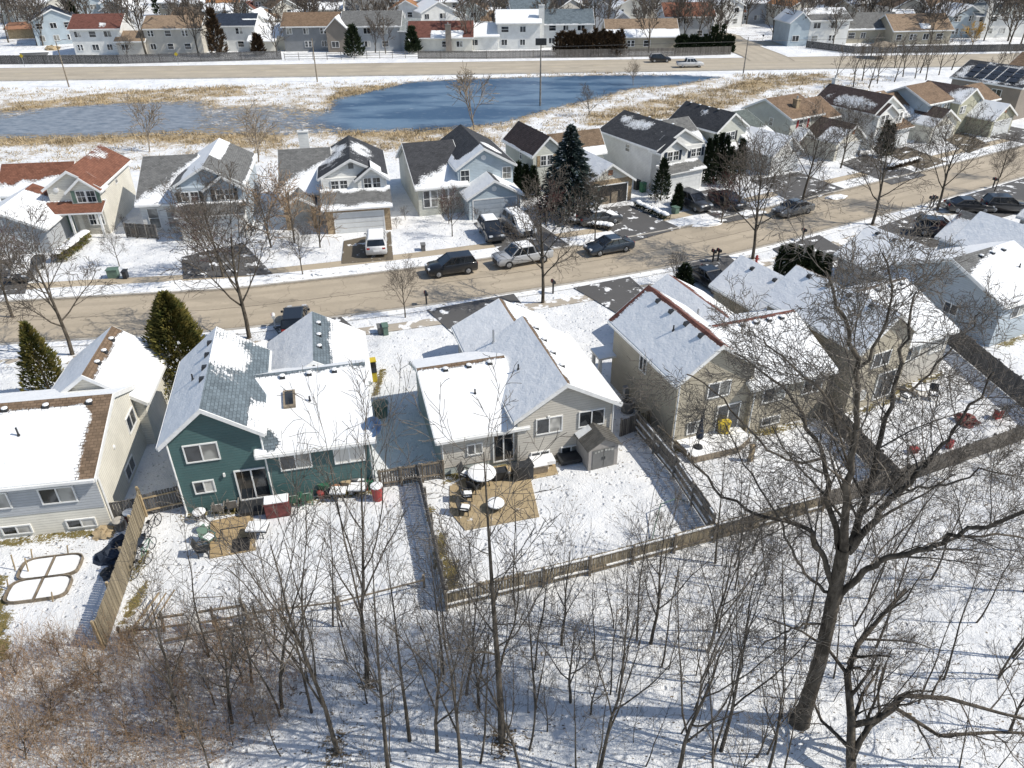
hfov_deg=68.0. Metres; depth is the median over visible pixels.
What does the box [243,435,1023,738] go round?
thicket
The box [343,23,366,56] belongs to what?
conifer
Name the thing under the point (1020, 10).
bare tree
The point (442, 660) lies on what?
wood edge tree
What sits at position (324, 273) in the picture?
snow heap
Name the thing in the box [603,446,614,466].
door
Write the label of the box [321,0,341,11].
bare tree
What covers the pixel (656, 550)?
sapling
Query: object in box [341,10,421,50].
house
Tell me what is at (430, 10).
house
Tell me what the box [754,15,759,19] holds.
window
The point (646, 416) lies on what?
fence
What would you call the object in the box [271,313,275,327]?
mailbox
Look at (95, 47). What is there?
window
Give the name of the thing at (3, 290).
street tree
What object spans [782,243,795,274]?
arborvitae
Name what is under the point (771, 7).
bare tree
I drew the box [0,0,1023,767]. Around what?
ground
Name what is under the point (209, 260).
bare shrub
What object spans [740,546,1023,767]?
forked tree
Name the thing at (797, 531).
brush shrub
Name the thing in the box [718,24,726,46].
conifer
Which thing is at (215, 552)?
patio
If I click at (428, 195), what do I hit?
window
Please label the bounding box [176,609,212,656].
sapling
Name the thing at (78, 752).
brush shrub
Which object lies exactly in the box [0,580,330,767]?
brushwood
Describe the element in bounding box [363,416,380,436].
satellite dish
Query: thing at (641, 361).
window
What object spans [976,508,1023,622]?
sapling
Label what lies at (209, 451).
window
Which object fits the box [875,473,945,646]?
sapling
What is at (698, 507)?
fence
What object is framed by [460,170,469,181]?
window
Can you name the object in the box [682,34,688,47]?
conifer
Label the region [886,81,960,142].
house
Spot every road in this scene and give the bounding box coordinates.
[0,53,1019,79]
[0,146,1023,342]
[713,32,793,60]
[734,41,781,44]
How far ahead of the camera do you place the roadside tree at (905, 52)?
144.45 m
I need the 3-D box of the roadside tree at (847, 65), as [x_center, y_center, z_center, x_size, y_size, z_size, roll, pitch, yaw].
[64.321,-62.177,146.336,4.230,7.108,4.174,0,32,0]
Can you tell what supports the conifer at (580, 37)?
on the ground at (624, 482)
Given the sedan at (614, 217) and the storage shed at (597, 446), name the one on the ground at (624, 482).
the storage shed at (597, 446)
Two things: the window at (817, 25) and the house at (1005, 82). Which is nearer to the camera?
the house at (1005, 82)
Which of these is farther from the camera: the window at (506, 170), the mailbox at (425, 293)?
the window at (506, 170)
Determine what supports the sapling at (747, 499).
on the ground at (624, 482)
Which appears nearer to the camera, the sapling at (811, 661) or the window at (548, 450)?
the sapling at (811, 661)
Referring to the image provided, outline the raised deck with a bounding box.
[675,426,750,462]
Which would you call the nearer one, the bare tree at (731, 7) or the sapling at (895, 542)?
the sapling at (895, 542)
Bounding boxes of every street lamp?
[55,39,69,86]
[311,38,317,81]
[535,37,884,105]
[743,37,748,72]
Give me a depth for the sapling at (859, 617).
32.78 m
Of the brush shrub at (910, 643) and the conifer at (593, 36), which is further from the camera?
the conifer at (593, 36)
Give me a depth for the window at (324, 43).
183.35 m
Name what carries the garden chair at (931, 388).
on the ground at (624, 482)
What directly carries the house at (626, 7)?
on the ground at (624, 482)
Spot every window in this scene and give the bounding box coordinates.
[0,492,12,509]
[0,523,33,535]
[36,485,78,504]
[49,22,56,28]
[53,35,59,40]
[64,517,97,528]
[73,31,81,37]
[74,190,97,202]
[77,44,83,50]
[87,213,105,224]
[88,31,96,36]
[90,4,96,8]
[91,44,99,50]
[103,31,111,36]
[106,44,112,49]
[121,44,129,49]
[124,454,135,482]
[125,406,136,434]
[146,207,161,228]
[147,30,153,36]
[150,44,156,49]
[164,30,171,36]
[164,206,178,227]
[167,43,174,49]
[180,191,199,201]
[181,30,187,35]
[181,441,220,463]
[184,43,191,49]
[192,479,216,494]
[215,188,233,200]
[235,28,242,33]
[237,41,244,46]
[278,453,312,471]
[286,28,291,33]
[303,28,308,33]
[304,41,311,46]
[320,28,325,33]
[321,41,326,46]
[330,180,347,188]
[331,41,339,47]
[333,445,365,464]
[363,28,370,33]
[363,177,380,187]
[364,41,370,46]
[382,41,388,46]
[423,190,437,207]
[439,13,445,18]
[442,188,454,205]
[456,41,462,46]
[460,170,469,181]
[467,442,482,455]
[472,39,477,45]
[501,26,508,32]
[501,39,506,45]
[502,166,510,178]
[520,26,525,31]
[520,39,524,44]
[531,449,549,455]
[536,415,562,435]
[540,154,552,165]
[549,26,555,30]
[561,444,576,452]
[563,25,568,30]
[577,25,584,30]
[578,407,604,427]
[625,143,629,152]
[627,40,634,46]
[638,355,646,374]
[643,40,650,46]
[667,150,678,161]
[686,421,698,434]
[690,147,701,157]
[706,379,731,399]
[725,131,735,140]
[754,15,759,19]
[760,415,780,425]
[761,385,786,403]
[768,117,773,125]
[791,35,799,41]
[798,118,807,127]
[801,377,823,394]
[811,35,817,41]
[813,22,821,28]
[828,35,834,40]
[847,33,855,38]
[853,390,865,400]
[860,32,865,37]
[870,349,892,368]
[880,114,889,124]
[895,112,902,121]
[905,345,921,361]
[922,34,928,39]
[928,337,946,353]
[935,33,943,39]
[942,300,957,316]
[951,28,958,33]
[954,16,961,21]
[959,105,966,113]
[992,88,1001,96]
[999,28,1005,33]
[1009,304,1023,318]
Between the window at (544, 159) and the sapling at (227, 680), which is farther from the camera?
the window at (544, 159)
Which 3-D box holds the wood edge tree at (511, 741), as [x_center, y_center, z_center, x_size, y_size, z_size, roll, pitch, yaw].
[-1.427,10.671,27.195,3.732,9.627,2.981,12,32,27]
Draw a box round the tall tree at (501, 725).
[387,354,579,743]
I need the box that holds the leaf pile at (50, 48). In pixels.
[44,45,60,50]
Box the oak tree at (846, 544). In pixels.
[616,193,1023,731]
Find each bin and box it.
[111,516,125,531]
[120,269,128,278]
[122,508,131,523]
[317,490,324,498]
[370,357,376,369]
[370,481,382,501]
[371,368,376,381]
[372,399,387,418]
[381,322,388,335]
[633,179,640,189]
[639,181,646,192]
[718,419,731,433]
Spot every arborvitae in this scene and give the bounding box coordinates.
[513,160,524,192]
[517,163,532,196]
[523,165,542,197]
[649,156,671,200]
[669,182,684,210]
[673,262,695,286]
[701,137,713,182]
[704,134,719,184]
[711,132,725,181]
[718,134,731,179]
[720,145,735,184]
[732,137,746,174]
[773,244,786,274]
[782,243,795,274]
[789,245,803,270]
[801,244,814,269]
[808,249,822,273]
[818,253,833,277]
[872,119,890,154]
[880,123,897,155]
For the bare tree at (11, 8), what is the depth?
210.49 m
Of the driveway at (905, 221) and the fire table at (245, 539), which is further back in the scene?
the driveway at (905, 221)
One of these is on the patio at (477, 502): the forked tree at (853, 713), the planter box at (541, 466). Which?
the planter box at (541, 466)
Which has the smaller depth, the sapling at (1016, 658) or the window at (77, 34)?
the sapling at (1016, 658)
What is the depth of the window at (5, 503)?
39.07 m
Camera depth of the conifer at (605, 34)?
172.74 m
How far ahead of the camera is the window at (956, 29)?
196.18 m
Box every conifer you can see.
[66,1,78,13]
[150,0,159,14]
[204,7,228,56]
[249,32,266,53]
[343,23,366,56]
[404,25,422,52]
[551,32,562,54]
[556,30,566,49]
[560,31,570,54]
[565,29,575,55]
[568,28,579,53]
[570,34,582,54]
[574,33,586,51]
[580,28,590,55]
[582,31,593,54]
[587,33,596,55]
[590,27,600,53]
[592,31,604,54]
[595,28,606,49]
[600,30,611,55]
[606,29,615,54]
[609,32,619,55]
[612,30,624,54]
[615,27,628,55]
[673,35,682,48]
[677,33,684,52]
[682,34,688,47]
[685,37,691,51]
[688,34,695,51]
[692,33,698,50]
[695,36,702,51]
[701,33,708,51]
[705,36,712,49]
[709,25,716,49]
[712,24,720,46]
[713,34,722,46]
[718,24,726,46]
[722,35,728,51]
[725,33,732,50]
[729,34,736,52]
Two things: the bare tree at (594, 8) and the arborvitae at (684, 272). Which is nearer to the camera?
the arborvitae at (684, 272)
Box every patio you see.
[210,515,255,558]
[450,464,557,530]
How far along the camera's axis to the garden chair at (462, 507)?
41.38 m
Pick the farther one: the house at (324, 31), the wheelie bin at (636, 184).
the house at (324, 31)
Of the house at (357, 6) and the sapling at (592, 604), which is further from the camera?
the house at (357, 6)
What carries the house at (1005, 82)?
on the ground at (624, 482)
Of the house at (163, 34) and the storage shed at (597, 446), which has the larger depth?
the house at (163, 34)
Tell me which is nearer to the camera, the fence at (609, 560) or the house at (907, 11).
the fence at (609, 560)
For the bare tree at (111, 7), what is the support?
on the ground at (624, 482)
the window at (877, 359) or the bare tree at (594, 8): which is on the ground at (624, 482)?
the bare tree at (594, 8)
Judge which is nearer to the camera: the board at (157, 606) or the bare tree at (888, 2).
the board at (157, 606)
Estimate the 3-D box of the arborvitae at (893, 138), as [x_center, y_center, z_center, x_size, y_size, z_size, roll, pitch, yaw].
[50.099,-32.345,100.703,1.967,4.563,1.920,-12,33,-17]
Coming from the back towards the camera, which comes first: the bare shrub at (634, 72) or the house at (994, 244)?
the bare shrub at (634, 72)
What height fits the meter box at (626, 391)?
1.130 m
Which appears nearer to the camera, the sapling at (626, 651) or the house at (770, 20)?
the sapling at (626, 651)
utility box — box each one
[105,267,119,278]
[376,323,382,334]
[420,242,425,250]
[671,205,680,213]
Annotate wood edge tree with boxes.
[105,539,215,738]
[155,424,341,752]
[222,532,327,713]
[224,503,370,709]
[277,353,435,684]
[303,490,425,767]
[336,487,442,741]
[351,500,499,767]
[381,570,508,752]
[403,502,461,674]
[422,560,529,767]
[499,553,562,706]
[567,516,698,767]
[648,518,836,767]
[699,405,751,563]
[707,477,848,752]
[741,568,845,767]
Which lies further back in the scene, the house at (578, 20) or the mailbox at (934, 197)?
the house at (578, 20)
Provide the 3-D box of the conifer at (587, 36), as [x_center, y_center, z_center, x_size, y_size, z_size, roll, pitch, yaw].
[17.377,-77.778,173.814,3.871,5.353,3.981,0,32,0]
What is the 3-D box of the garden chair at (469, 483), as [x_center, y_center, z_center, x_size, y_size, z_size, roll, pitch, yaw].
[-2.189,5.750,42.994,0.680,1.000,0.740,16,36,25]
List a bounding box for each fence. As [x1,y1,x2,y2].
[0,50,281,63]
[90,486,145,648]
[109,498,134,519]
[116,574,425,640]
[123,223,158,238]
[139,486,183,516]
[284,51,417,59]
[377,460,444,486]
[417,50,556,58]
[417,463,448,602]
[444,495,824,611]
[556,46,731,57]
[619,411,639,436]
[634,410,716,525]
[639,409,651,424]
[806,41,1023,53]
[820,399,906,496]
[823,425,1023,508]
[947,322,1023,407]
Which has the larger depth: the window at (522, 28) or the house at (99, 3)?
the house at (99, 3)
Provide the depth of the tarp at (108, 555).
38.76 m
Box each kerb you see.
[0,66,961,80]
[0,145,1021,302]
[0,176,1023,344]
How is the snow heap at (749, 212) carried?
on the road at (88, 317)
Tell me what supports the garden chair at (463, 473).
on the patio at (477, 502)
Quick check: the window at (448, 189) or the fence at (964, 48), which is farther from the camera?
the fence at (964, 48)
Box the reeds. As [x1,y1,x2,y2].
[0,71,829,149]
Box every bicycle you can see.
[130,550,152,578]
[137,535,156,563]
[144,512,161,538]
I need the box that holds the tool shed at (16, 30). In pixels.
[3,22,34,38]
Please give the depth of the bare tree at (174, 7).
194.08 m
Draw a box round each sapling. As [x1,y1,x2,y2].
[157,570,270,724]
[157,660,227,767]
[158,511,226,656]
[166,627,215,705]
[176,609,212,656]
[179,540,294,686]
[193,591,280,717]
[212,666,236,745]
[238,556,272,658]
[242,660,280,756]
[282,582,317,679]
[309,481,366,626]
[311,714,336,767]
[313,534,360,660]
[316,515,351,626]
[321,619,372,703]
[325,597,377,690]
[327,730,362,767]
[352,723,391,767]
[378,677,400,762]
[433,563,540,708]
[442,509,520,695]
[457,629,491,702]
[461,582,508,763]
[484,663,526,741]
[484,688,507,754]
[491,471,538,603]
[510,566,622,703]
[513,541,563,669]
[517,661,564,731]
[520,640,537,712]
[522,585,585,750]
[534,558,558,619]
[536,489,605,645]
[550,621,599,767]
[573,563,612,657]
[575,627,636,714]
[582,567,633,694]
[582,672,640,767]
[589,533,614,628]
[606,461,735,644]
[612,529,643,629]
[615,595,643,692]
[616,454,673,639]
[630,698,647,742]
[637,575,673,647]
[644,512,704,667]
[645,682,685,766]
[646,517,665,594]
[664,606,733,767]
[665,583,694,669]
[681,627,750,733]
[683,480,792,652]
[686,596,721,675]
[690,629,735,710]
[692,659,719,737]
[699,528,776,682]
[699,569,778,757]
[709,521,780,631]
[712,710,784,767]
[713,495,737,565]
[723,724,756,767]
[727,441,759,566]
[727,452,771,590]
[738,477,798,547]
[744,484,771,584]
[747,666,814,757]
[755,636,820,754]
[759,508,823,649]
[765,627,853,767]
[795,617,840,707]
[798,439,851,627]
[799,569,840,622]
[817,587,858,653]
[818,537,876,678]
[831,579,953,752]
[833,544,936,663]
[834,649,871,700]
[834,672,913,761]
[840,458,922,604]
[842,740,878,767]
[850,521,869,571]
[854,465,920,626]
[869,500,931,597]
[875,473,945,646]
[894,419,992,552]
[918,579,970,703]
[926,528,1001,679]
[930,449,1004,580]
[949,666,989,767]
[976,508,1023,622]
[977,623,1023,730]
[980,621,1023,678]
[995,513,1023,591]
[998,582,1023,674]
[998,730,1023,767]
[1012,642,1023,657]
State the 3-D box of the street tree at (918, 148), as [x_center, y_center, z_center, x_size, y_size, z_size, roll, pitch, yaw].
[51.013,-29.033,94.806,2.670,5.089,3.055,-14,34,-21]
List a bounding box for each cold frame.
[2,574,72,604]
[16,553,83,579]
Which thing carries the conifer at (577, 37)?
on the ground at (624, 482)
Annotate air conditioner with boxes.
[621,397,634,413]
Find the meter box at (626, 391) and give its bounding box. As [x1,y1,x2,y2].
[622,385,628,397]
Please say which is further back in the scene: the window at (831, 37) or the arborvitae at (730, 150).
the window at (831, 37)
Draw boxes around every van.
[364,228,387,254]
[501,206,536,236]
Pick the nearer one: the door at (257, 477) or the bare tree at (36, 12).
the door at (257, 477)
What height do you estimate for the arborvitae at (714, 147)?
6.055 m
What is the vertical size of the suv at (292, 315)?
1.754 m
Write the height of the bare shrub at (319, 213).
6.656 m
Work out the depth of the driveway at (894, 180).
95.88 m
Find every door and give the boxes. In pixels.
[66,215,78,231]
[233,466,270,500]
[492,433,513,462]
[592,448,603,468]
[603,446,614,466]
[713,401,741,431]
[871,369,895,400]
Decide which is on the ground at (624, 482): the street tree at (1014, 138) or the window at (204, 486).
the street tree at (1014, 138)
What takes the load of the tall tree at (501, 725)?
on the ground at (624, 482)
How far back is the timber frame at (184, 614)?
34.66 m
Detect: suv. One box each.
[280,304,309,331]
[424,250,477,278]
[477,213,505,241]
[649,53,670,62]
[683,187,713,212]
[913,214,949,235]
[980,193,1023,212]
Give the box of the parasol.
[693,418,703,449]
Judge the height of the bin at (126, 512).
0.800 m
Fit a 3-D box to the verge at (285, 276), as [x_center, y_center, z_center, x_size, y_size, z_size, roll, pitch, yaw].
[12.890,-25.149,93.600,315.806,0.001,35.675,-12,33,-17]
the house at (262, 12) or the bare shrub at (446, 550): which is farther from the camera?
the house at (262, 12)
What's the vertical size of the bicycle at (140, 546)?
0.992 m
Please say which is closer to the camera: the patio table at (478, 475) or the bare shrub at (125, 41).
the patio table at (478, 475)
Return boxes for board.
[127,591,154,626]
[134,592,158,626]
[141,593,166,628]
[150,589,174,627]
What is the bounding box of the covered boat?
[19,50,48,55]
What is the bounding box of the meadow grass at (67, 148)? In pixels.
[0,70,893,169]
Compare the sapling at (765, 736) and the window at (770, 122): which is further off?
the window at (770, 122)
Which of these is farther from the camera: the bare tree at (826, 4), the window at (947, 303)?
the bare tree at (826, 4)
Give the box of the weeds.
[0,449,1023,767]
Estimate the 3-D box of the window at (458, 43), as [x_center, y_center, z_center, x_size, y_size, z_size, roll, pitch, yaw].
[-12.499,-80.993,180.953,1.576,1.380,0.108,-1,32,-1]
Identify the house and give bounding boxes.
[0,2,13,21]
[0,144,135,254]
[0,326,172,538]
[7,0,62,21]
[31,5,74,45]
[44,0,66,7]
[66,13,134,54]
[75,0,100,13]
[97,0,110,7]
[98,0,143,29]
[113,15,213,54]
[134,138,259,240]
[156,0,178,14]
[156,311,376,517]
[171,7,202,14]
[178,0,204,6]
[202,0,247,31]
[215,13,264,50]
[231,7,275,22]
[246,0,266,10]
[247,23,284,50]
[253,0,298,22]
[277,127,392,233]
[280,12,347,51]
[291,0,344,11]
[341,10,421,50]
[345,0,388,10]
[392,0,418,17]
[395,124,524,219]
[408,20,473,52]
[409,298,622,478]
[413,0,469,20]
[439,0,459,7]
[453,1,494,22]
[472,9,541,49]
[494,0,553,21]
[501,121,636,205]
[539,3,594,47]
[556,0,584,8]
[586,0,630,29]
[590,274,837,450]
[600,110,706,193]
[601,18,679,50]
[611,0,647,18]
[648,0,683,17]
[657,2,716,36]
[669,101,803,174]
[691,0,745,28]
[708,255,958,412]
[739,0,769,23]
[741,93,866,161]
[765,0,815,25]
[772,7,852,45]
[812,0,859,11]
[817,75,914,149]
[834,211,1023,346]
[846,12,895,42]
[857,6,914,13]
[876,0,926,12]
[879,13,954,44]
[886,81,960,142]
[918,0,962,7]
[925,2,981,37]
[926,80,1017,136]
[934,210,1023,249]
[949,59,1023,119]
[966,0,1023,37]
[1009,52,1023,65]
[1015,209,1023,223]
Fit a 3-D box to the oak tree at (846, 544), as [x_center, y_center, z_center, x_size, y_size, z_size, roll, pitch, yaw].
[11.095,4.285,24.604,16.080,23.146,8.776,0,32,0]
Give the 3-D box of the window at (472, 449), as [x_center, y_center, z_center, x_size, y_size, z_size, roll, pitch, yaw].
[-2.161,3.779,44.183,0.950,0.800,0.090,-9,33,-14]
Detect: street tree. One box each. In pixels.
[0,194,127,355]
[0,209,50,317]
[97,223,127,265]
[148,157,294,338]
[150,163,262,276]
[274,217,316,273]
[382,253,421,317]
[435,182,471,236]
[489,162,598,302]
[571,167,631,238]
[701,117,844,258]
[771,96,857,199]
[823,97,879,167]
[844,103,939,224]
[909,129,939,165]
[910,98,1012,209]
[920,104,951,148]
[984,142,1023,191]
[988,129,1023,176]
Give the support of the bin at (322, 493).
on the ground at (624, 482)
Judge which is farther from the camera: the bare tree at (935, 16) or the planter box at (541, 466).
the bare tree at (935, 16)
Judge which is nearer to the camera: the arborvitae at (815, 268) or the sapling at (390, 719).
the sapling at (390, 719)
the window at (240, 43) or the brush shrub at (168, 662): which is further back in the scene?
the window at (240, 43)
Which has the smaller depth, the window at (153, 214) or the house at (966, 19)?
the window at (153, 214)
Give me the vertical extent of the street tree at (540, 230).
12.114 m
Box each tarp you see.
[93,533,145,565]
[99,564,114,580]
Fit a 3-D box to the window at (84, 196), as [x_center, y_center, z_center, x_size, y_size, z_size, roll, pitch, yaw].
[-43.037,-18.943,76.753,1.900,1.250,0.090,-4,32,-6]
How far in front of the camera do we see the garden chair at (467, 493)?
42.38 m
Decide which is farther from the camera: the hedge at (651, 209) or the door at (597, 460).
the hedge at (651, 209)
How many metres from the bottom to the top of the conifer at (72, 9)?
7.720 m
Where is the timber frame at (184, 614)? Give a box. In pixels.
[157,596,252,641]
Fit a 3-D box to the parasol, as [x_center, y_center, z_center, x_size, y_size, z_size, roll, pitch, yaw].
[11.250,2.822,45.340,0.600,2.350,0.600,0,32,0]
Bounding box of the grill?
[511,459,533,481]
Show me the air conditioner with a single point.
(626, 407)
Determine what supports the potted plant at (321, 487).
on the ground at (624, 482)
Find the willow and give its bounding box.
[961,20,985,43]
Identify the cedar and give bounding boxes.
[14,320,63,391]
[141,289,205,400]
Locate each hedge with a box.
[51,230,91,261]
[568,216,613,230]
[633,200,670,218]
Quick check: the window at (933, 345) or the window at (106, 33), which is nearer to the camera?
the window at (933, 345)
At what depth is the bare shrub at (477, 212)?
80.03 m
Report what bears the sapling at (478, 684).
on the ground at (624, 482)
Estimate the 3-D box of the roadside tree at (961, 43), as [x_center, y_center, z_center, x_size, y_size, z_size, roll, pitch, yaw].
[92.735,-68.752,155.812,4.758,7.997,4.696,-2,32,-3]
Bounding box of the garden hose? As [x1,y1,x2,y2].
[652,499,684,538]
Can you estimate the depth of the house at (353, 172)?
79.34 m
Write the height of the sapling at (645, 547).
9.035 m
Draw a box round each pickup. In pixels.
[491,240,553,268]
[676,57,703,67]
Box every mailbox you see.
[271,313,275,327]
[424,290,427,304]
[551,279,555,293]
[711,248,721,261]
[929,195,938,207]
[992,177,997,187]
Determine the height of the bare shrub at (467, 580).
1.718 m
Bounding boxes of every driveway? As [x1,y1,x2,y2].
[0,258,27,294]
[182,243,271,278]
[273,317,367,340]
[341,231,392,263]
[427,294,524,331]
[474,217,567,250]
[574,277,642,311]
[604,205,678,240]
[673,253,733,282]
[701,190,766,222]
[756,172,843,200]
[772,235,839,260]
[840,155,925,183]
[877,211,937,247]
[888,146,945,169]
[935,178,1023,216]
[946,132,988,152]
[992,126,1023,142]
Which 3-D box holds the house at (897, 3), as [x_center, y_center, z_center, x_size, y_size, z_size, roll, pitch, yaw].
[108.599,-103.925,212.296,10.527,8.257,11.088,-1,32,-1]
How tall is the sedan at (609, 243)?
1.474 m
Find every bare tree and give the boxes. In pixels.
[0,0,13,42]
[0,0,18,21]
[10,0,33,22]
[16,1,37,45]
[19,0,45,45]
[20,0,43,14]
[32,0,48,11]
[55,0,86,13]
[73,0,92,13]
[96,0,125,12]
[100,1,129,15]
[117,0,156,53]
[160,0,184,14]
[166,0,186,14]
[169,0,205,53]
[189,0,220,51]
[190,0,219,13]
[216,0,245,12]
[222,0,246,12]
[232,0,251,12]
[258,11,287,50]
[264,0,285,20]
[285,0,309,11]
[294,0,318,11]
[297,0,320,11]
[306,0,327,11]
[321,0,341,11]
[345,0,369,10]
[360,0,386,10]
[361,0,381,10]
[364,12,382,52]
[372,14,395,53]
[378,1,398,9]
[383,0,401,9]
[445,61,499,129]
[453,0,486,33]
[459,0,488,21]
[477,0,508,22]
[492,0,509,15]
[530,0,549,8]
[537,0,557,14]
[546,0,568,8]
[570,0,591,8]
[582,0,612,27]
[596,0,623,18]
[631,0,661,18]
[632,0,667,52]
[638,0,653,17]
[665,0,688,22]
[672,0,700,32]
[674,0,690,26]
[694,0,717,35]
[699,0,729,33]
[709,0,728,27]
[722,0,739,34]
[741,0,757,25]
[746,0,761,23]
[760,0,785,38]
[781,0,792,9]
[785,0,819,19]
[804,0,833,7]
[821,0,848,9]
[828,5,852,43]
[845,1,859,23]
[858,0,873,11]
[867,0,887,11]
[874,0,913,13]
[913,0,930,12]
[923,0,956,39]
[927,0,944,20]
[940,0,974,21]
[982,0,1012,40]
[997,0,1023,43]
[999,0,1023,40]
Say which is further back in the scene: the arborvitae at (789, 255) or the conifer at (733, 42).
the conifer at (733, 42)
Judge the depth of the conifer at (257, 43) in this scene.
177.05 m
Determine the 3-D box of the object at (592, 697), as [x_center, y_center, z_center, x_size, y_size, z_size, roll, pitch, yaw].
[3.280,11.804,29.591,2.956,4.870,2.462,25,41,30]
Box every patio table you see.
[192,507,205,522]
[198,520,209,528]
[245,521,269,538]
[329,486,346,501]
[347,482,366,496]
[467,463,495,485]
[488,497,504,510]
[911,382,929,394]
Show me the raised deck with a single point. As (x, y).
(710, 447)
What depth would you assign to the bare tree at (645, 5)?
208.05 m
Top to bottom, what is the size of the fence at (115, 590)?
1.810 m
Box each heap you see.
[91,525,115,540]
[155,280,185,286]
[311,270,336,276]
[350,267,366,272]
[578,238,593,245]
[689,218,726,226]
[736,210,766,215]
[825,194,847,199]
[886,156,920,169]
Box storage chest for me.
[263,493,290,518]
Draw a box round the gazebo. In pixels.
[870,41,897,58]
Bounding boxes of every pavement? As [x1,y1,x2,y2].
[0,210,955,367]
[28,139,1007,288]
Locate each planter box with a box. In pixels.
[494,466,507,481]
[532,459,548,474]
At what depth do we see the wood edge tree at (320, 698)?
24.46 m
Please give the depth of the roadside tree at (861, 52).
139.84 m
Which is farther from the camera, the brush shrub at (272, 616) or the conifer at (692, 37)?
the conifer at (692, 37)
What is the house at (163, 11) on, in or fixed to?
on the ground at (624, 482)
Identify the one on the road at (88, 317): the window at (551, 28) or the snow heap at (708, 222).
the snow heap at (708, 222)
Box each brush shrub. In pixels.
[0,646,25,681]
[0,703,57,759]
[26,670,80,711]
[28,622,67,654]
[59,739,102,767]
[60,640,112,695]
[107,699,146,744]
[116,630,141,660]
[117,607,153,644]
[139,651,194,708]
[147,647,188,679]
[169,705,205,743]
[201,630,255,682]
[210,617,234,648]
[235,682,283,735]
[243,593,299,648]
[726,515,759,544]
[780,521,807,544]
[856,641,913,691]
[890,625,929,663]
[935,365,963,384]
[941,445,971,480]
[978,444,1012,467]
[979,384,992,400]
[993,401,1011,426]
[995,431,1021,454]
[1010,412,1023,442]
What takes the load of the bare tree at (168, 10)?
on the ground at (624, 482)
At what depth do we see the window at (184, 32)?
179.63 m
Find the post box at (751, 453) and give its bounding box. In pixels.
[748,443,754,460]
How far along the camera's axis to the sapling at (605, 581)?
33.52 m
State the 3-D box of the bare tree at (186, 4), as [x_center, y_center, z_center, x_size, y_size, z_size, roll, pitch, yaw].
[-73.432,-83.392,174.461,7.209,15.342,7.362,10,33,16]
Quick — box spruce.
[525,123,607,228]
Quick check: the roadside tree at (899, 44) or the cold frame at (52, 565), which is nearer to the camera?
the cold frame at (52, 565)
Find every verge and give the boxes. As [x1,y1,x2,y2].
[0,141,1023,300]
[0,178,1022,349]
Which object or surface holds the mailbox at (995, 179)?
on the ground at (624, 482)
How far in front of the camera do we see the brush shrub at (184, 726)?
29.42 m
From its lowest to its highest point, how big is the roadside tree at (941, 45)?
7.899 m
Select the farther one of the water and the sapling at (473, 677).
the water
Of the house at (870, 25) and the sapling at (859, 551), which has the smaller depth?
the sapling at (859, 551)
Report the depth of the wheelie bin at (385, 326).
59.26 m
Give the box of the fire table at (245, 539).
[219,526,250,554]
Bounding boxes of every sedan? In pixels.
[6,254,44,281]
[576,207,622,226]
[583,233,634,256]
[691,264,722,292]
[707,189,748,209]
[771,198,814,218]
[942,196,994,212]
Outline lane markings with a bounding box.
[191,59,982,71]
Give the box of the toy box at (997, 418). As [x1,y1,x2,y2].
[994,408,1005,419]
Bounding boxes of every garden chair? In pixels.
[190,538,209,558]
[196,523,216,544]
[211,501,225,517]
[225,497,239,512]
[289,492,298,506]
[300,490,312,505]
[455,496,470,516]
[456,461,468,480]
[459,484,472,502]
[466,480,480,494]
[899,384,912,403]
[927,383,940,400]
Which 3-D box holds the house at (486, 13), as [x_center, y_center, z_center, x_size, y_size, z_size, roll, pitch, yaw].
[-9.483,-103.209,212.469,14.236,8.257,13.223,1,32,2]
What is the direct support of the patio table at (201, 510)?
on the ground at (624, 482)
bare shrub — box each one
[0,223,28,266]
[111,34,136,54]
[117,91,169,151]
[165,194,209,237]
[179,218,236,270]
[233,176,298,247]
[237,100,281,161]
[254,162,309,242]
[257,240,269,255]
[303,184,342,247]
[430,183,460,223]
[435,199,452,217]
[435,539,465,570]
[445,555,474,578]
[453,569,479,593]
[471,207,489,218]
[527,182,563,226]
[575,82,611,114]
[624,56,639,79]
[645,505,685,535]
[662,249,694,276]
[703,168,743,222]
[710,138,776,206]
[805,162,822,176]
[930,212,961,231]
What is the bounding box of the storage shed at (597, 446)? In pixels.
[574,422,621,470]
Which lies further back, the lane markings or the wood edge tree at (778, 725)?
the lane markings
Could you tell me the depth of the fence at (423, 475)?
43.62 m
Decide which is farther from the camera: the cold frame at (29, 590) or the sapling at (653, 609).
the cold frame at (29, 590)
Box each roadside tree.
[830,43,858,74]
[847,41,868,86]
[853,34,888,80]
[862,36,901,87]
[872,45,891,83]
[888,32,910,67]
[890,38,922,81]
[897,36,919,76]
[909,40,932,78]
[918,26,949,72]
[920,35,942,79]
[931,33,959,74]
[946,29,978,69]
[991,49,1010,62]
[1003,44,1023,61]
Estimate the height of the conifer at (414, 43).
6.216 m
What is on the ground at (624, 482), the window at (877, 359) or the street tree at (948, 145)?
the street tree at (948, 145)
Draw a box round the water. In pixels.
[0,74,721,138]

